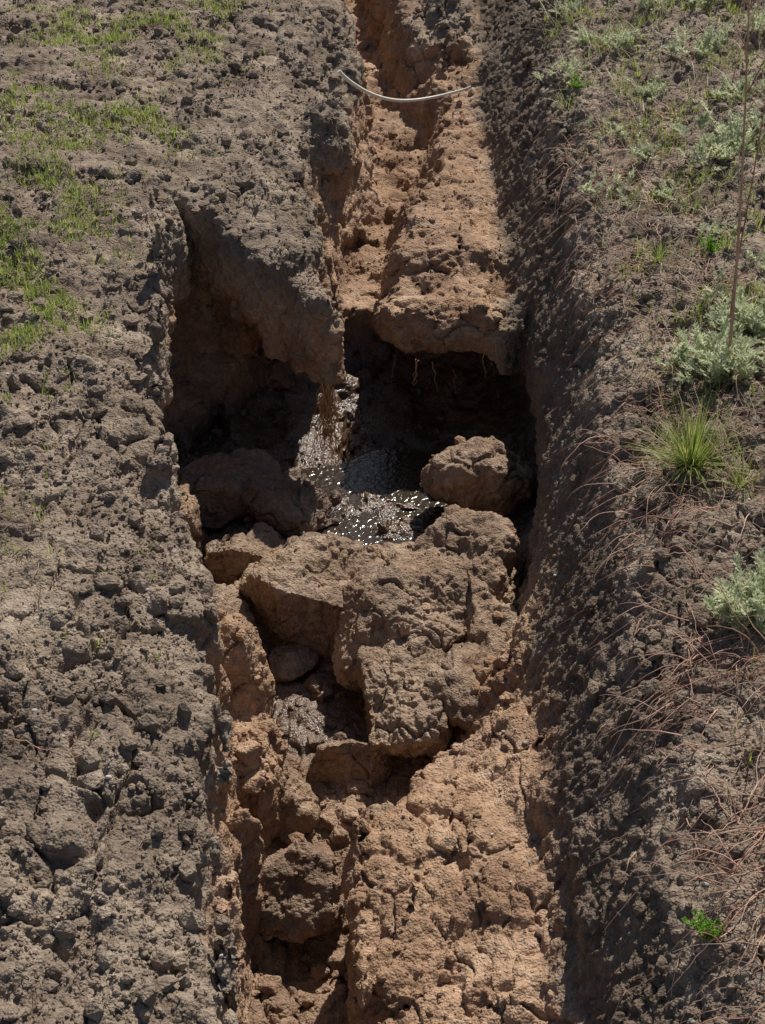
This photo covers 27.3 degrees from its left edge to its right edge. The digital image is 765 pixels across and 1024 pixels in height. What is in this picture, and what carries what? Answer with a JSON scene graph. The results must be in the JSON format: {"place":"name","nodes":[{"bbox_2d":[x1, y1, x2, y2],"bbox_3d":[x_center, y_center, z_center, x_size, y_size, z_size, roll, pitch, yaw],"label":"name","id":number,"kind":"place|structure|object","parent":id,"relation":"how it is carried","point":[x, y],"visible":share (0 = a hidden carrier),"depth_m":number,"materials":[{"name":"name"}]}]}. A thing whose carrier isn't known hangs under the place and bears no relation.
{"place":"outdoors","nodes":[
{"label":"outdoors","id":0,"kind":"place"},
{"bbox_2d":[0,0,764,1023],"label":"gully ground","id":1,"kind":"structure","parent":0,"point":[214,280],"depth_m":4.93,"materials":[{"name":"soil"}]},
{"bbox_2d":[0,739,108,757],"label":"dry twig","id":2,"kind":"object","parent":1,"relation":"on","point":[48,749],"visible":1,"depth_m":3.66,"materials":[{"name":"brown wood"}]},
{"bbox_2d":[0,11,278,962],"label":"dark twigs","id":3,"kind":"object","parent":1,"relation":"on","point":[100,357],"visible":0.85,"depth_m":6.04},
{"bbox_2d":[0,0,293,1010],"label":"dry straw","id":4,"kind":"object","parent":1,"relation":"on","point":[98,542],"visible":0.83,"depth_m":4.51,"materials":[{"name":"beige plant"}]},
{"bbox_2d":[177,448,281,529],"bbox_3d":[-0.643,-0.098,6.263,0.523,0.240,0.320,-5,35,-8],"label":"clay boulder","id":5,"kind":"object","parent":1,"relation":"on","point":[220,506],"visible":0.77,"depth_m":6.19,"materials":[{"name":"soil"}]},
{"bbox_2d":[212,583,254,624],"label":"clay boulder","id":6,"kind":"object","parent":1,"relation":"on","point":[228,595],"visible":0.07,"depth_m":5.56,"materials":[{"name":"soil"}]},
{"bbox_2d":[204,522,285,585],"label":"clay boulder","id":7,"kind":"object","parent":1,"relation":"on","point":[232,560],"visible":0.48,"depth_m":5.79,"materials":[{"name":"soil"}]},
{"bbox_2d":[239,467,339,535],"bbox_3d":[-0.418,-0.025,6.251,0.286,0.277,0.512,-29,44,-34],"label":"clay boulder","id":8,"kind":"object","parent":1,"relation":"on","point":[294,519],"visible":0.87,"depth_m":6.14,"materials":[{"name":"soil"}]},
{"bbox_2d":[269,643,318,681],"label":"clay boulder","id":9,"kind":"object","parent":1,"relation":"on","point":[296,663],"visible":0.95,"depth_m":5.47,"materials":[{"name":"soil"}]},
{"bbox_2d":[274,762,320,842],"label":"clay boulder","id":10,"kind":"object","parent":1,"relation":"on","point":[298,800],"visible":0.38,"depth_m":4.80,"materials":[{"name":"soil"}]},
{"bbox_2d":[258,835,344,942],"bbox_3d":[-0.251,1.103,4.527,0.308,0.287,0.296,26,42,32],"label":"clay boulder","id":11,"kind":"object","parent":1,"relation":"on","point":[289,914],"visible":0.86,"depth_m":4.47,"materials":[{"name":"soil"}]},
{"bbox_2d":[233,532,382,658],"bbox_3d":[-0.202,0.307,5.705,0.703,0.453,0.601,0,35,0],"label":"clay boulder","id":12,"kind":"object","parent":1,"relation":"on","point":[291,601],"visible":0.56,"depth_m":5.52,"materials":[{"name":"soil"}]},
{"bbox_2d":[301,532,324,535],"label":"clay boulder","id":13,"kind":"object","parent":1,"relation":"on","point":[312,533],"visible":0.03,"depth_m":6.02,"materials":[{"name":"soil"}]},
{"bbox_2d":[302,381,352,477],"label":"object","id":14,"kind":"object","parent":1,"relation":"hanging from","point":[327,404],"visible":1,"depth_m":6.13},
{"bbox_2d":[307,739,392,788],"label":"clay boulder","id":15,"kind":"object","parent":1,"relation":"on","point":[340,766],"visible":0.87,"depth_m":5.00,"materials":[{"name":"soil"}]},
{"bbox_2d":[259,447,449,545],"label":"water","id":16,"kind":"structure","parent":1,"relation":"on","point":[394,474],"depth_m":6.38,"materials":[{"name":"grey liquid"}]},
{"bbox_2d":[180,3,530,959],"bbox_3d":[-0.049,-0.744,6.483,0.898,1.129,6.432,0,35,0],"label":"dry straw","id":17,"kind":"object","parent":1,"relation":"on","point":[328,699],"visible":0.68,"depth_m":4.53,"materials":[{"name":"beige plant"}]},
{"bbox_2d":[230,490,526,1023],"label":"clay rubble","id":18,"kind":"object","parent":1,"relation":"on","point":[320,689],"visible":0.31,"depth_m":4.80,"materials":[{"name":"soil"}]},
{"bbox_2d":[1,8,760,1023],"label":"pebbles","id":19,"kind":"object","parent":1,"relation":"on","point":[705,884],"visible":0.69,"depth_m":4.06,"materials":[{"name":"stone"}]},
{"bbox_2d":[369,802,393,819],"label":"clay boulder","id":20,"kind":"object","parent":1,"relation":"on","point":[379,810],"visible":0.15,"depth_m":4.83,"materials":[{"name":"soil"}]},
{"bbox_2d":[0,0,764,1023],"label":"soil crumbs","id":21,"kind":"object","parent":1,"relation":"on","point":[90,934],"visible":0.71,"depth_m":4.51,"materials":[{"name":"brown soil"}]},
{"bbox_2d":[0,0,764,763],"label":"grass","id":22,"kind":"structure","parent":1,"relation":"on","point":[72,146],"depth_m":6.53,"materials":[{"name":"green plant"}]},
{"bbox_2d":[337,69,470,101],"bbox_3d":[0.114,-2.096,7.698,0.698,0.208,0.042,-12,37,-17],"label":"plastic cord","id":23,"kind":"object","parent":1,"relation":"on","point":[347,79],"visible":1,"depth_m":7.70,"materials":[{"name":"white plastic"}]},
{"bbox_2d":[331,542,480,691],"bbox_3d":[0.103,0.401,5.483,0.553,0.555,0.663,0,35,0],"label":"clay boulder","id":24,"kind":"object","parent":1,"relation":"on","point":[395,587],"visible":0.6,"depth_m":5.30,"materials":[{"name":"soil"}]},
{"bbox_2d":[355,639,457,758],"bbox_3d":[0.092,0.634,5.168,0.367,0.374,0.566,0,35,0],"label":"clay boulder","id":25,"kind":"object","parent":1,"relation":"on","point":[410,722],"visible":0.81,"depth_m":5.01,"materials":[{"name":"soil"}]},
{"bbox_2d":[391,351,493,392],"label":"hanging roots","id":26,"kind":"object","parent":1,"relation":"hanging from","point":[435,372],"visible":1,"depth_m":6.37,"materials":[{"name":"brown plant"}]},
{"bbox_2d":[419,641,487,730],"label":"clay boulder","id":27,"kind":"object","parent":1,"relation":"on","point":[448,674],"visible":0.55,"depth_m":4.97,"materials":[{"name":"soil"}]},
{"bbox_2d":[412,504,525,608],"bbox_3d":[0.243,0.236,5.669,0.536,0.510,0.569,0,35,0],"label":"clay boulder","id":28,"kind":"object","parent":1,"relation":"on","point":[452,530],"visible":0.41,"depth_m":5.50,"materials":[{"name":"soil"}]},
{"bbox_2d":[419,436,536,517],"bbox_3d":[0.374,-0.136,6.183,0.459,0.331,0.306,0,35,0],"label":"clay boulder","id":29,"kind":"object","parent":1,"relation":"on","point":[502,482],"visible":0.92,"depth_m":6.07,"materials":[{"name":"soil"}]},
{"bbox_2d":[459,553,518,656],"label":"clay boulder","id":30,"kind":"object","parent":1,"relation":"on","point":[492,635],"visible":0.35,"depth_m":5.27,"materials":[{"name":"soil"}]},
{"bbox_2d":[532,49,587,85],"bbox_3d":[0.843,-2.040,7.217,0.224,0.102,0.311,27,43,33],"label":"wormwood plant","id":31,"kind":"object","parent":1,"relation":"on","point":[572,65],"visible":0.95,"depth_m":7.24,"materials":[{"name":"green plant"}]},
{"bbox_2d":[549,83,581,108],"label":"grass tuft","id":32,"kind":"object","parent":1,"relation":"on","point":[566,97],"visible":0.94,"depth_m":7.02,"materials":[{"name":"green plant"}]},
{"bbox_2d":[547,0,584,14],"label":"wormwood plant","id":33,"kind":"object","parent":1,"relation":"on","point":[568,7],"visible":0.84,"depth_m":7.97,"materials":[{"name":"green plant"}]},
{"bbox_2d":[568,71,590,87],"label":"weed plant","id":34,"kind":"object","parent":1,"relation":"on","point":[576,79],"visible":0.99,"depth_m":7.07,"materials":[{"name":"green plant"}]},
{"bbox_2d":[567,23,606,47],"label":"wormwood plant","id":35,"kind":"object","parent":1,"relation":"on","point":[581,37],"visible":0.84,"depth_m":7.54,"materials":[{"name":"green plant"}]},
{"bbox_2d":[577,167,641,207],"bbox_3d":[0.908,-1.274,6.138,0.232,0.124,0.297,-25,42,-31],"label":"wormwood plant","id":36,"kind":"object","parent":1,"relation":"on","point":[588,188],"visible":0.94,"depth_m":6.14,"materials":[{"name":"green plant"}]},
{"bbox_2d":[588,116,649,140],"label":"wormwood plant","id":37,"kind":"object","parent":1,"relation":"on","point":[618,129],"visible":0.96,"depth_m":6.58,"materials":[{"name":"green plant"}]},
{"bbox_2d":[595,21,644,50],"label":"wormwood plant","id":38,"kind":"object","parent":1,"relation":"on","point":[623,41],"visible":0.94,"depth_m":7.36,"materials":[{"name":"green plant"}]},
{"bbox_2d":[497,0,764,946],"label":"dry straw","id":39,"kind":"object","parent":1,"relation":"on","point":[691,306],"visible":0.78,"depth_m":5.69,"materials":[{"name":"beige plant"}]},
{"bbox_2d":[512,0,764,944],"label":"dark twigs","id":40,"kind":"object","parent":1,"relation":"on","point":[671,240],"visible":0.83,"depth_m":5.97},
{"bbox_2d":[518,103,764,1023],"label":"dry roots","id":41,"kind":"object","parent":1,"relation":"on","point":[648,420],"visible":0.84,"depth_m":4.64,"materials":[{"name":"brown plant"}]},
{"bbox_2d":[628,139,660,160],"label":"wormwood plant","id":42,"kind":"object","parent":1,"relation":"on","point":[642,152],"visible":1,"depth_m":6.25,"materials":[{"name":"green plant"}]},
{"bbox_2d":[623,67,667,101],"bbox_3d":[1.154,-1.877,6.876,0.159,0.110,0.281,-19,39,-25],"label":"wormwood plant","id":43,"kind":"object","parent":1,"relation":"on","point":[654,86],"visible":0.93,"depth_m":6.86,"materials":[{"name":"green plant"}]},
{"bbox_2d":[533,0,764,835],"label":"dead grass","id":44,"kind":"structure","parent":1,"relation":"on","point":[657,38],"depth_m":6.16,"materials":[{"name":"plant"}]},
{"bbox_2d":[638,0,668,14],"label":"wormwood plant","id":45,"kind":"object","parent":1,"relation":"on","point":[644,3],"visible":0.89,"depth_m":7.63,"materials":[{"name":"green plant"}]},
{"bbox_2d":[633,233,679,264],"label":"grass tuft","id":46,"kind":"object","parent":1,"relation":"on","point":[658,255],"visible":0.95,"depth_m":5.60,"materials":[{"name":"green plant"}]},
{"bbox_2d":[561,421,764,1023],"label":"root tangle","id":47,"kind":"object","parent":1,"relation":"on","point":[714,712],"visible":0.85,"depth_m":3.80,"materials":[{"name":"brown plant"}]},
{"bbox_2d":[653,178,690,200],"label":"wormwood plant","id":48,"kind":"object","parent":1,"relation":"on","point":[665,191],"visible":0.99,"depth_m":6.00,"materials":[{"name":"green plant"}]},
{"bbox_2d":[652,341,699,375],"bbox_3d":[0.929,-0.473,4.914,0.126,0.110,0.150,-21,40,-27],"label":"wormwood plant","id":49,"kind":"object","parent":1,"relation":"on","point":[673,359],"visible":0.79,"depth_m":4.91,"materials":[{"name":"green plant"}]},
{"bbox_2d":[621,394,758,497],"bbox_3d":[0.874,-0.225,4.481,0.412,0.215,0.417,-21,40,-27],"label":"grass tuft","id":50,"kind":"object","parent":1,"relation":"on","point":[693,454],"visible":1,"depth_m":4.51,"materials":[{"name":"green plant"}]},
{"bbox_2d":[662,18,734,57],"bbox_3d":[1.460,-2.128,7.067,0.412,0.144,0.220,-18,39,-24],"label":"wormwood plant","id":51,"kind":"object","parent":1,"relation":"on","point":[709,40],"visible":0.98,"depth_m":7.07,"materials":[{"name":"green plant"}]},
{"bbox_2d":[683,0,714,6],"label":"wormwood plant","id":52,"kind":"object","parent":1,"relation":"on","point":[692,1],"visible":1,"depth_m":7.51,"materials":[{"name":"green plant"}]},
{"bbox_2d":[681,909,725,940],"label":"weed plant","id":53,"kind":"object","parent":1,"relation":"on","point":[714,932],"visible":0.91,"depth_m":3.19,"materials":[{"name":"green plant"}]},
{"bbox_2d":[675,131,738,170],"bbox_3d":[1.274,-1.420,6.109,0.224,0.110,0.299,20,39,26],"label":"wormwood plant","id":54,"kind":"object","parent":1,"relation":"on","point":[702,149],"visible":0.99,"depth_m":6.08,"materials":[{"name":"green plant"}]},
{"bbox_2d":[698,232,726,253],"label":"weed plant","id":55,"kind":"object","parent":1,"relation":"on","point":[712,246],"visible":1,"depth_m":5.51,"materials":[{"name":"green plant"}]},
{"bbox_2d":[670,98,764,157],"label":"wormwood plant","id":56,"kind":"object","parent":1,"relation":"on","point":[731,127],"visible":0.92,"depth_m":6.21,"materials":[{"name":"green plant"}]},
{"bbox_2d":[672,307,764,388],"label":"wormwood plant","id":57,"kind":"object","parent":1,"relation":"on","point":[715,362],"visible":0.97,"depth_m":4.84,"materials":[{"name":"green plant"}]},
{"bbox_2d":[689,264,764,364],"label":"wormwood plant","id":58,"kind":"object","parent":1,"relation":"on","point":[750,320],"visible":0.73,"depth_m":5.04,"materials":[{"name":"green plant"}]},
{"bbox_2d":[697,218,757,246],"bbox_3d":[1.232,-0.996,5.626,0.183,0.074,0.268,-27,43,-33],"label":"wormwood plant","id":59,"kind":"object","parent":1,"relation":"on","point":[715,229],"visible":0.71,"depth_m":5.64,"materials":[{"name":"green plant"}]},
{"bbox_2d":[703,547,764,638],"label":"wormwood plant","id":60,"kind":"object","parent":1,"relation":"on","point":[751,602],"visible":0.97,"depth_m":3.90,"materials":[{"name":"green plant"}]},
{"bbox_2d":[705,439,764,500],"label":"grass tuft","id":61,"kind":"object","parent":1,"relation":"on","point":[739,480],"visible":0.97,"depth_m":4.40,"materials":[{"name":"green plant"}]},
{"bbox_2d":[710,72,764,105],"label":"wormwood plant","id":62,"kind":"object","parent":1,"relation":"on","point":[737,87],"visible":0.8,"depth_m":6.56,"materials":[{"name":"green plant"}]},
{"bbox_2d":[713,273,764,311],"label":"grass tuft","id":63,"kind":"object","parent":1,"relation":"on","point":[747,300],"visible":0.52,"depth_m":5.15,"materials":[{"name":"green plant"}]},
{"bbox_2d":[722,34,764,321],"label":"dry stalk","id":64,"kind":"object","parent":1,"relation":"on","point":[741,241],"visible":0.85,"depth_m":4.79,"materials":[{"name":"brown plant"}]},
{"bbox_2d":[727,0,764,357],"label":"dry stalk","id":65,"kind":"object","parent":1,"relation":"on","point":[738,234],"visible":0.98,"depth_m":4.56,"materials":[{"name":"brown plant"}]},
{"bbox_2d":[733,244,764,273],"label":"wormwood plant","id":66,"kind":"object","parent":1,"relation":"on","point":[761,265],"visible":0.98,"depth_m":5.41,"materials":[{"name":"green plant"}]},
{"bbox_2d":[743,3,764,34],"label":"wormwood plant","id":67,"kind":"object","parent":1,"relation":"on","point":[760,20],"visible":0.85,"depth_m":7.09,"materials":[{"name":"green plant"}]},
{"bbox_2d":[518,245,763,1022],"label":"dry roots","id":68,"kind":"object","parent":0,"point":[619,716],"visible":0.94,"depth_m":3.85,"materials":[{"name":"brown plant"}]},
{"bbox_2d":[732,0,764,81],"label":"dry stalk","id":69,"kind":"object","parent":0,"point":[745,35],"visible":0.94,"depth_m":6.63,"materials":[{"name":"brown plant"}]}
]}

